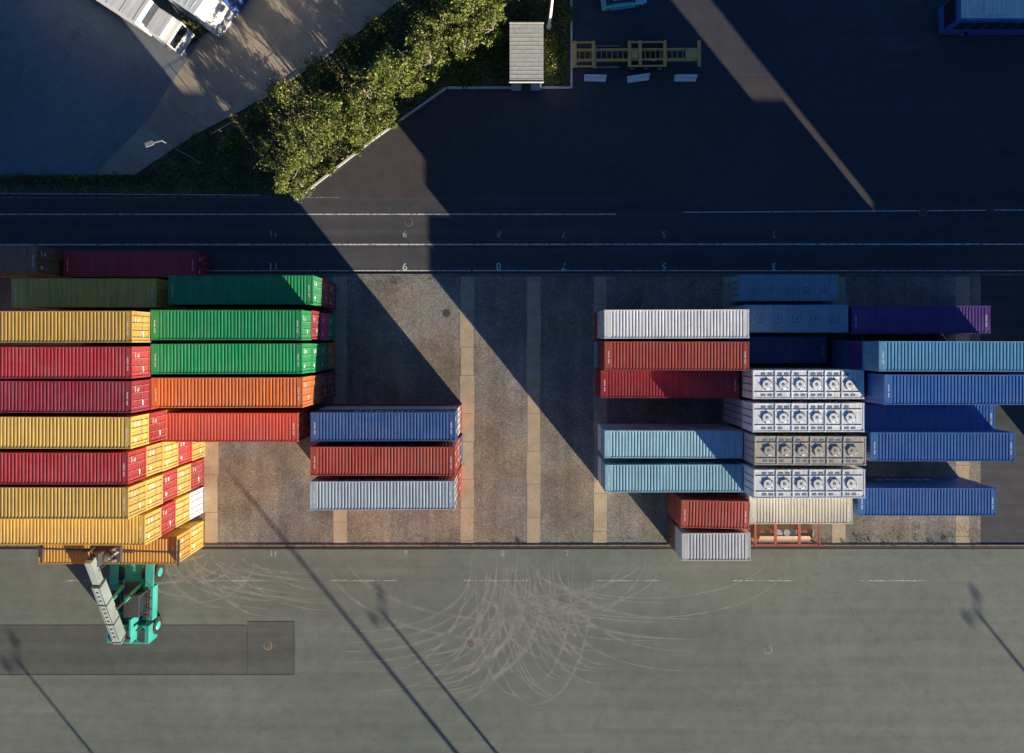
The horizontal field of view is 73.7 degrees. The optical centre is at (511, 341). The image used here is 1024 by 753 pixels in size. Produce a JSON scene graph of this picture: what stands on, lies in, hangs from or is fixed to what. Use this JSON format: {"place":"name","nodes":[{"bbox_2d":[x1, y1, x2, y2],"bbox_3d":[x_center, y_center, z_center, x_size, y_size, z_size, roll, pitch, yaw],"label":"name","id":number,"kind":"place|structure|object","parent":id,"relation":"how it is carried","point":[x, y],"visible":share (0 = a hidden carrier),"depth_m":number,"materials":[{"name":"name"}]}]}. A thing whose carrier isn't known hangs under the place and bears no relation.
{"place":"outdoors","nodes":[
{"label":"outdoors","id":0,"kind":"place"},
{"bbox_2d":[0,0,204,174],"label":"old asphalt yard","id":1,"kind":"structure","parent":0,"point":[84,85],"depth_m":65.19,"materials":[{"name":"grey asphalt"}]},
{"bbox_2d":[96,0,396,174],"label":"concrete road","id":2,"kind":"structure","parent":0,"point":[227,73],"depth_m":65.19,"materials":[{"name":"grey concrete"}]},
{"bbox_2d":[0,0,571,199],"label":"grass verge","id":3,"kind":"object","parent":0,"point":[138,188],"depth_m":65.19,"materials":[{"name":"green plant"}]},
{"bbox_2d":[0,276,980,544],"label":"gravel yard","id":4,"kind":"structure","parent":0,"point":[404,340],"depth_m":65.20,"materials":[{"name":"brown gravel"}]},
{"bbox_2d":[60,306,197,310],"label":"shipping container","id":5,"kind":"object","parent":4,"relation":"on","point":[190,308],"visible":0.16,"depth_m":64.18,"materials":[{"name":"metal"}]},
{"bbox_2d":[44,305,185,309],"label":"shipping container","id":6,"kind":"object","parent":5,"relation":"on","point":[175,307],"visible":0.18,"depth_m":62.09,"materials":[{"name":"metal"}]},
{"bbox_2d":[11,278,170,308],"bbox_3d":[-36.005,-4.054,58.694,12.196,2.594,2.436,0,90,0],"label":"shipping container","id":7,"kind":"object","parent":6,"relation":"on","point":[92,293],"visible":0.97,"depth_m":57.43,"materials":[{"name":"metal"}]},
{"bbox_2d":[183,487,202,519],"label":"shipping container","id":8,"kind":"object","parent":4,"relation":"on","point":[196,502],"visible":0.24,"depth_m":63.78,"materials":[{"name":"metal"}]},
{"bbox_2d":[169,494,189,526],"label":"shipping container","id":9,"kind":"object","parent":8,"relation":"on","point":[182,508],"visible":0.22,"depth_m":61.31,"materials":[{"name":"metal"}]},
{"bbox_2d":[154,500,175,535],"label":"shipping container","id":10,"kind":"object","parent":9,"relation":"on","point":[168,516],"visible":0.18,"depth_m":58.77,"materials":[{"name":"metal"}]},
{"bbox_2d":[0,507,161,545],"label":"shipping container","id":11,"kind":"object","parent":10,"relation":"on","point":[143,529],"visible":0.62,"depth_m":54.84,"materials":[{"name":"metal"}]},
{"bbox_2d":[185,459,203,489],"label":"shipping container","id":12,"kind":"object","parent":4,"relation":"on","point":[196,472],"visible":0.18,"depth_m":63.84,"materials":[{"name":"metal"}]},
{"bbox_2d":[173,463,190,495],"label":"shipping container","id":13,"kind":"object","parent":12,"relation":"on","point":[184,478],"visible":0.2,"depth_m":61.34,"materials":[{"name":"metal"}]},
{"bbox_2d":[153,468,177,501],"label":"shipping container","id":14,"kind":"object","parent":13,"relation":"on","point":[170,483],"visible":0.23,"depth_m":58.68,"materials":[{"name":"metal"}]},
{"bbox_2d":[138,474,162,509],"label":"shipping container","id":15,"kind":"object","parent":14,"relation":"on","point":[154,490],"visible":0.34,"depth_m":56.12,"materials":[{"name":"metal"}]},
{"bbox_2d":[0,481,146,518],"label":"shipping container","id":16,"kind":"object","parent":15,"relation":"on","point":[72,501],"visible":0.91,"depth_m":52.25,"materials":[{"name":"metal"}]},
{"bbox_2d":[192,442,204,460],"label":"shipping container","id":17,"kind":"object","parent":4,"relation":"on","point":[198,450],"visible":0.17,"depth_m":63.79,"materials":[{"name":"metal"}]},
{"bbox_2d":[178,442,191,464],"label":"shipping container","id":18,"kind":"object","parent":17,"relation":"on","point":[184,452],"visible":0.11,"depth_m":61.25,"materials":[{"name":"metal"}]},
{"bbox_2d":[163,442,178,470],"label":"shipping container","id":19,"kind":"object","parent":18,"relation":"on","point":[170,454],"visible":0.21,"depth_m":58.67,"materials":[{"name":"metal"}]},
{"bbox_2d":[139,442,162,476],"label":"shipping container","id":20,"kind":"object","parent":19,"relation":"on","point":[154,457],"visible":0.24,"depth_m":56.10,"materials":[{"name":"metal"}]},
{"bbox_2d":[0,447,145,483],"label":"shipping container","id":21,"kind":"object","parent":20,"relation":"on","point":[72,466],"visible":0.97,"depth_m":52.25,"materials":[{"name":"metal"}]},
{"bbox_2d":[203,282,335,308],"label":"shipping container","id":22,"kind":"object","parent":4,"relation":"on","point":[332,295],"visible":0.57,"depth_m":64.15,"materials":[{"name":"metal"}]},
{"bbox_2d":[186,279,328,307],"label":"shipping container","id":23,"kind":"object","parent":22,"relation":"on","point":[325,291],"visible":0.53,"depth_m":61.23,"materials":[{"name":"metal"}]},
{"bbox_2d":[168,275,321,305],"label":"shipping container","id":24,"kind":"object","parent":23,"relation":"on","point":[295,290],"visible":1,"depth_m":57.43,"materials":[{"name":"metal"}]},
{"bbox_2d":[306,405,323,410],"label":"shipping container","id":25,"kind":"object","parent":4,"relation":"on","point":[317,407],"visible":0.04,"depth_m":64.20,"materials":[{"name":"metal"}]},
{"bbox_2d":[185,407,314,436],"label":"shipping container","id":26,"kind":"object","parent":25,"relation":"on","point":[310,409],"visible":0.25,"depth_m":61.08,"materials":[{"name":"metal"}]},
{"bbox_2d":[157,410,306,441],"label":"shipping container","id":27,"kind":"object","parent":26,"relation":"on","point":[236,425],"visible":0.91,"depth_m":57.43,"materials":[{"name":"metal"}]},
{"bbox_2d":[319,371,334,398],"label":"shipping container","id":28,"kind":"object","parent":4,"relation":"on","point":[331,384],"visible":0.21,"depth_m":63.97,"materials":[{"name":"metal"}]},
{"bbox_2d":[182,372,327,400],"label":"shipping container","id":29,"kind":"object","parent":28,"relation":"on","point":[324,385],"visible":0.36,"depth_m":60.80,"materials":[{"name":"metal"}]},
{"bbox_2d":[174,374,320,404],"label":"shipping container","id":30,"kind":"object","parent":29,"relation":"on","point":[316,389],"visible":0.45,"depth_m":58.68,"materials":[{"name":"metal"}]},
{"bbox_2d":[151,376,311,407],"bbox_3d":[-22.866,4.147,56.097,12.196,2.594,2.436,0,90,0],"label":"shipping container","id":31,"kind":"object","parent":30,"relation":"on","point":[231,391],"visible":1,"depth_m":54.84,"materials":[{"name":"metal"}]},
{"bbox_2d":[327,313,335,339],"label":"shipping container","id":32,"kind":"object","parent":4,"relation":"on","point":[331,326],"visible":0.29,"depth_m":64.03,"materials":[{"name":"metal"}]},
{"bbox_2d":[311,312,328,339],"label":"shipping container","id":33,"kind":"object","parent":32,"relation":"on","point":[324,326],"visible":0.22,"depth_m":61.27,"materials":[{"name":"metal"}]},
{"bbox_2d":[308,310,320,338],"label":"shipping container","id":34,"kind":"object","parent":33,"relation":"on","point":[315,324],"visible":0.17,"depth_m":58.61,"materials":[{"name":"metal"}]},
{"bbox_2d":[150,310,310,339],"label":"shipping container","id":35,"kind":"object","parent":34,"relation":"on","point":[230,325],"visible":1,"depth_m":54.83,"materials":[{"name":"metal"}]},
{"bbox_2d":[328,343,335,368],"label":"shipping container","id":36,"kind":"object","parent":4,"relation":"on","point":[331,355],"visible":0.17,"depth_m":63.92,"materials":[{"name":"metal"}]},
{"bbox_2d":[184,343,328,369],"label":"shipping container","id":37,"kind":"object","parent":36,"relation":"on","point":[324,356],"visible":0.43,"depth_m":60.74,"materials":[{"name":"metal"}]},
{"bbox_2d":[182,343,320,372],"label":"shipping container","id":38,"kind":"object","parent":37,"relation":"on","point":[316,357],"visible":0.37,"depth_m":58.75,"materials":[{"name":"metal"}]},
{"bbox_2d":[151,343,311,373],"bbox_3d":[-22.905,1.428,56.097,12.196,2.594,2.436,0,90,0],"label":"shipping container","id":39,"kind":"object","parent":38,"relation":"on","point":[228,359],"visible":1,"depth_m":54.83,"materials":[{"name":"metal"}]},
{"bbox_2d":[329,404,461,431],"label":"shipping container","id":40,"kind":"object","parent":4,"relation":"on","point":[460,405],"visible":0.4,"depth_m":64.12,"materials":[{"name":"metal"}]},
{"bbox_2d":[321,406,459,434],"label":"shipping container","id":41,"kind":"object","parent":40,"relation":"on","point":[393,407],"visible":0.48,"depth_m":61.67,"materials":[{"name":"metal"}]},
{"bbox_2d":[310,409,457,440],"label":"shipping container","id":42,"kind":"object","parent":41,"relation":"on","point":[384,424],"visible":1,"depth_m":57.43,"materials":[{"name":"metal"}]},
{"bbox_2d":[458,465,461,496],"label":"shipping container","id":43,"kind":"object","parent":4,"relation":"on","point":[460,477],"visible":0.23,"depth_m":63.89,"materials":[{"name":"metal"}]},
{"bbox_2d":[456,470,458,500],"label":"shipping container","id":44,"kind":"object","parent":43,"relation":"on","point":[457,473],"visible":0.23,"depth_m":61.37,"materials":[{"name":"metal"}]},
{"bbox_2d":[310,475,456,509],"bbox_3d":[-10.906,12.999,58.694,12.196,2.594,2.436,0,90,0],"label":"shipping container","id":45,"kind":"object","parent":44,"relation":"on","point":[383,492],"visible":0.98,"depth_m":57.43,"materials":[{"name":"metal"}]},
{"bbox_2d":[457,434,462,464],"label":"shipping container","id":46,"kind":"object","parent":4,"relation":"on","point":[461,438],"visible":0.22,"depth_m":63.91,"materials":[{"name":"metal"}]},
{"bbox_2d":[320,438,459,467],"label":"shipping container","id":47,"kind":"object","parent":46,"relation":"on","point":[458,441],"visible":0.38,"depth_m":60.66,"materials":[{"name":"metal"}]},
{"bbox_2d":[310,442,457,475],"bbox_3d":[-10.859,10.108,58.694,12.196,2.594,2.436,0,90,0],"label":"shipping container","id":48,"kind":"object","parent":47,"relation":"on","point":[384,458],"visible":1,"depth_m":57.43,"materials":[{"name":"metal"}]},
{"bbox_2d":[78,276,969,542],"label":"concrete strips","id":49,"kind":"object","parent":4,"relation":"on","point":[533,420],"visible":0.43,"depth_m":65.19,"materials":[{"name":"beige concrete"}]},
{"bbox_2d":[593,342,597,367],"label":"shipping container","id":50,"kind":"object","parent":4,"relation":"on","point":[595,354],"visible":0.11,"depth_m":63.70,"materials":[{"name":"metal"}]},
{"bbox_2d":[597,341,706,367],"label":"shipping container","id":51,"kind":"object","parent":50,"relation":"on","point":[599,354],"visible":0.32,"depth_m":60.05,"materials":[{"name":"metal"}]},
{"bbox_2d":[600,341,749,370],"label":"shipping container","id":52,"kind":"object","parent":51,"relation":"on","point":[622,355],"visible":1,"depth_m":57.43,"materials":[{"name":"metal"}]},
{"bbox_2d":[594,312,596,337],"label":"shipping container","id":53,"kind":"object","parent":4,"relation":"on","point":[595,325],"visible":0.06,"depth_m":64.38,"materials":[{"name":"metal"}]},
{"bbox_2d":[597,311,738,338],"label":"shipping container","id":54,"kind":"object","parent":53,"relation":"on","point":[598,327],"visible":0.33,"depth_m":60.05,"materials":[{"name":"metal"}]},
{"bbox_2d":[600,309,748,338],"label":"shipping container","id":55,"kind":"object","parent":54,"relation":"on","point":[659,324],"visible":1,"depth_m":57.42,"materials":[{"name":"metal"}]},
{"bbox_2d":[594,368,599,393],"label":"shipping container","id":56,"kind":"object","parent":4,"relation":"on","point":[595,392],"visible":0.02,"depth_m":64.37,"materials":[{"name":"metal"}]},
{"bbox_2d":[597,369,738,397],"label":"shipping container","id":57,"kind":"object","parent":56,"relation":"on","point":[667,383],"visible":0.87,"depth_m":60.02,"materials":[{"name":"metal"}]},
{"bbox_2d":[597,424,731,452],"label":"shipping container","id":58,"kind":"object","parent":4,"relation":"on","point":[651,425],"visible":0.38,"depth_m":64.03,"materials":[{"name":"metal"}]},
{"bbox_2d":[601,427,742,458],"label":"shipping container","id":59,"kind":"object","parent":58,"relation":"on","point":[671,442],"visible":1,"depth_m":60.03,"materials":[{"name":"metal"}]},
{"bbox_2d":[597,455,731,484],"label":"shipping container","id":60,"kind":"object","parent":4,"relation":"on","point":[600,457],"visible":0.23,"depth_m":63.35,"materials":[{"name":"metal"}]},
{"bbox_2d":[601,459,743,492],"bbox_3d":[14.274,12.080,61.291,12.196,2.594,2.436,0,90,0],"label":"shipping container","id":61,"kind":"object","parent":60,"relation":"on","point":[672,475],"visible":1,"depth_m":60.03,"materials":[{"name":"metal"}]},
{"bbox_2d":[724,396,746,423],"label":"bulk container","id":62,"kind":"object","parent":4,"relation":"on","point":[728,410],"visible":0.05,"depth_m":63.82,"materials":[{"name":"metal"}]},
{"bbox_2d":[733,398,846,426],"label":"bulk container","id":63,"kind":"object","parent":62,"relation":"on","point":[737,411],"visible":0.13,"depth_m":61.20,"materials":[{"name":"metal"}]},
{"bbox_2d":[742,400,864,431],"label":"bulk container","id":64,"kind":"object","parent":63,"relation":"on","point":[804,416],"visible":1,"depth_m":57.43,"materials":[{"name":"metal"}]},
{"bbox_2d":[749,367,828,367],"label":"bulk container","id":65,"kind":"object","parent":4,"relation":"on","point":[788,367],"visible":0.03,"depth_m":64.51,"materials":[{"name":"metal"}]},
{"bbox_2d":[739,368,843,395],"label":"bulk container","id":66,"kind":"object","parent":65,"relation":"on","point":[740,383],"visible":0.09,"depth_m":60.99,"materials":[{"name":"metal"}]},
{"bbox_2d":[742,369,863,398],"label":"bulk container","id":67,"kind":"object","parent":66,"relation":"on","point":[802,383],"visible":0.96,"depth_m":57.43,"materials":[{"name":"metal"}]},
{"bbox_2d":[820,341,851,366],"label":"shipping container","id":68,"kind":"object","parent":4,"relation":"on","point":[829,363],"visible":0.08,"depth_m":63.25,"materials":[{"name":"metal"}]},
{"bbox_2d":[832,341,861,367],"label":"shipping container","id":69,"kind":"object","parent":68,"relation":"on","point":[839,354],"visible":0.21,"depth_m":61.27,"materials":[{"name":"metal"}]},
{"bbox_2d":[847,342,863,370],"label":"shipping container","id":70,"kind":"object","parent":69,"relation":"on","point":[854,355],"visible":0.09,"depth_m":58.65,"materials":[{"name":"metal"}]},
{"bbox_2d":[862,341,1023,371],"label":"shipping container","id":71,"kind":"object","parent":70,"relation":"on","point":[998,356],"visible":1,"depth_m":54.83,"materials":[{"name":"metal"}]},
{"bbox_2d":[865,476,974,481],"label":"shipping container","id":72,"kind":"object","parent":4,"relation":"on","point":[908,479],"visible":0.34,"depth_m":63.84,"materials":[{"name":"metal"}]},
{"bbox_2d":[853,482,996,515],"bbox_3d":[36.505,14.154,61.291,12.196,2.594,2.436,0,90,0],"label":"shipping container","id":73,"kind":"object","parent":72,"relation":"on","point":[929,499],"visible":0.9,"depth_m":60.03,"materials":[{"name":"metal"}]},
{"bbox_2d":[0,546,1023,752],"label":"service yard","id":74,"kind":"structure","parent":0,"point":[930,659],"depth_m":65.20,"materials":[{"name":"grey asphalt"}]},
{"bbox_2d":[40,540,179,643],"bbox_3d":[-35.301,22.578,60.914,12.120,8.552,10.614,2,90,0],"label":"reach stacker","id":75,"kind":"object","parent":74,"relation":"on","point":[128,607],"visible":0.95,"depth_m":62.27,"materials":[{"name":"teal paint"}]},
{"bbox_2d":[0,625,293,673],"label":"asphalt patch","id":76,"kind":"object","parent":74,"relation":"on","point":[89,649],"visible":1,"depth_m":65.20,"materials":[{"name":"grey asphalt"}]},
{"bbox_2d":[0,197,1023,275],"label":"road","id":77,"kind":"structure","parent":0,"point":[641,220],"depth_m":65.20,"materials":[{"name":"grey asphalt"}]},
{"bbox_2d":[63,250,208,279],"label":"shipping container","id":78,"kind":"object","parent":77,"relation":"on","point":[163,265],"visible":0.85,"depth_m":62.62,"materials":[{"name":"metal"}]},
{"bbox_2d":[0,0,1023,196],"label":"northern yard","id":79,"kind":"structure","parent":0,"point":[934,113],"depth_m":65.20,"materials":[{"name":"grey asphalt"}]},
{"bbox_2d":[310,78,850,196],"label":"resurfaced asphalt","id":80,"kind":"structure","parent":0,"point":[716,137],"depth_m":65.20,"materials":[{"name":"grey asphalt"}]},
{"bbox_2d":[981,276,1023,544],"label":"road apron","id":81,"kind":"object","parent":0,"point":[1002,297],"visible":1,"depth_m":65.20,"materials":[{"name":"grey asphalt"}]},
{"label":"shipping container","id":82,"kind":"object","parent":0,"visible":0},
{"bbox_2d":[0,345,166,376],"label":"shipping container","id":83,"kind":"object","parent":82,"relation":"on","point":[94,346],"visible":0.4,"depth_m":54.81,"materials":[{"name":"metal"}]},
{"bbox_2d":[0,346,149,378],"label":"shipping container","id":84,"kind":"object","parent":83,"relation":"on","point":[76,362],"visible":1,"depth_m":52.24,"materials":[{"name":"metal"}]},
{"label":"shipping container","id":85,"kind":"object","parent":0,"visible":0},
{"bbox_2d":[15,378,156,409],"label":"shipping container","id":86,"kind":"object","parent":85,"relation":"on","point":[104,378],"visible":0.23,"depth_m":56.52,"materials":[{"name":"metal"}]},
{"bbox_2d":[0,379,149,412],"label":"shipping container","id":87,"kind":"object","parent":86,"relation":"on","point":[74,395],"visible":1,"depth_m":52.24,"materials":[{"name":"metal"}]},
{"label":"shipping container","id":88,"kind":"object","parent":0,"visible":0},
{"bbox_2d":[152,408,181,438],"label":"shipping container","id":89,"kind":"object","parent":88,"relation":"on","point":[168,410],"visible":0.13,"depth_m":58.60,"materials":[{"name":"metal"}]},
{"bbox_2d":[110,410,165,443],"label":"shipping container","id":90,"kind":"object","parent":89,"relation":"on","point":[157,425],"visible":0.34,"depth_m":55.99,"materials":[{"name":"metal"}]},
{"bbox_2d":[0,413,148,448],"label":"shipping container","id":91,"kind":"object","parent":90,"relation":"on","point":[69,431],"visible":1,"depth_m":52.25,"materials":[{"name":"metal"}]},
{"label":"shipping container","id":92,"kind":"object","parent":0,"visible":0},
{"bbox_2d":[838,306,990,333],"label":"shipping container","id":93,"kind":"object","parent":92,"relation":"on","point":[917,319],"visible":0.98,"depth_m":60.02,"materials":[{"name":"metal"}]},
{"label":"shipping container","id":94,"kind":"object","parent":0,"visible":0},
{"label":"shipping container","id":95,"kind":"object","parent":94,"relation":"on","visible":0},
{"bbox_2d":[852,372,1003,401],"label":"shipping container","id":96,"kind":"object","parent":95,"relation":"on","point":[865,399],"visible":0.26,"depth_m":58.66,"materials":[{"name":"metal"}]},
{"bbox_2d":[868,373,1023,404],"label":"shipping container","id":97,"kind":"object","parent":96,"relation":"on","point":[946,388],"visible":1,"depth_m":54.84,"materials":[{"name":"metal"}]},
{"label":"shipping container","id":98,"kind":"object","parent":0,"visible":0},
{"bbox_2d":[855,429,1015,461],"bbox_3d":[36.231,8.902,58.694,12.196,2.594,2.436,0,90,0],"label":"shipping container","id":99,"kind":"object","parent":98,"relation":"on","point":[940,445],"visible":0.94,"depth_m":57.43,"materials":[{"name":"metal"}]},
{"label":"bulk container","id":100,"kind":"object","parent":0,"visible":0},
{"bbox_2d":[737,428,848,458],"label":"bulk container","id":101,"kind":"object","parent":100,"relation":"on","point":[743,430],"visible":0.08,"depth_m":60.30,"materials":[{"name":"metal"}]},
{"bbox_2d":[744,432,865,465],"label":"bulk container","id":102,"kind":"object","parent":101,"relation":"on","point":[796,448],"visible":1,"depth_m":57.43,"materials":[{"name":"metal"}]},
{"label":"bulk container","id":103,"kind":"object","parent":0,"visible":0},
{"bbox_2d":[733,459,751,464],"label":"bulk container","id":104,"kind":"object","parent":103,"relation":"on","point":[742,461],"visible":0.05,"depth_m":61.28,"materials":[{"name":"metal"}]},
{"bbox_2d":[743,464,865,498],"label":"bulk container","id":105,"kind":"object","parent":104,"relation":"on","point":[799,481],"visible":0.97,"depth_m":57.43,"materials":[{"name":"metal"}]},
{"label":"shipping container","id":106,"kind":"object","parent":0,"visible":0},
{"bbox_2d":[181,340,194,342],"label":"shipping container","id":107,"kind":"object","parent":106,"relation":"on","point":[188,341],"visible":0.06,"depth_m":61.27,"materials":[{"name":"metal"}]},
{"bbox_2d":[163,340,181,342],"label":"shipping container","id":108,"kind":"object","parent":107,"relation":"on","point":[174,341],"visible":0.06,"depth_m":58.73,"materials":[{"name":"metal"}]},
{"bbox_2d":[133,312,166,342],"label":"shipping container","id":109,"kind":"object","parent":108,"relation":"on","point":[158,341],"visible":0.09,"depth_m":55.32,"materials":[{"name":"metal"}]},
{"bbox_2d":[0,311,149,342],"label":"shipping container","id":110,"kind":"object","parent":109,"relation":"on","point":[74,326],"visible":1,"depth_m":52.24,"materials":[{"name":"metal"}]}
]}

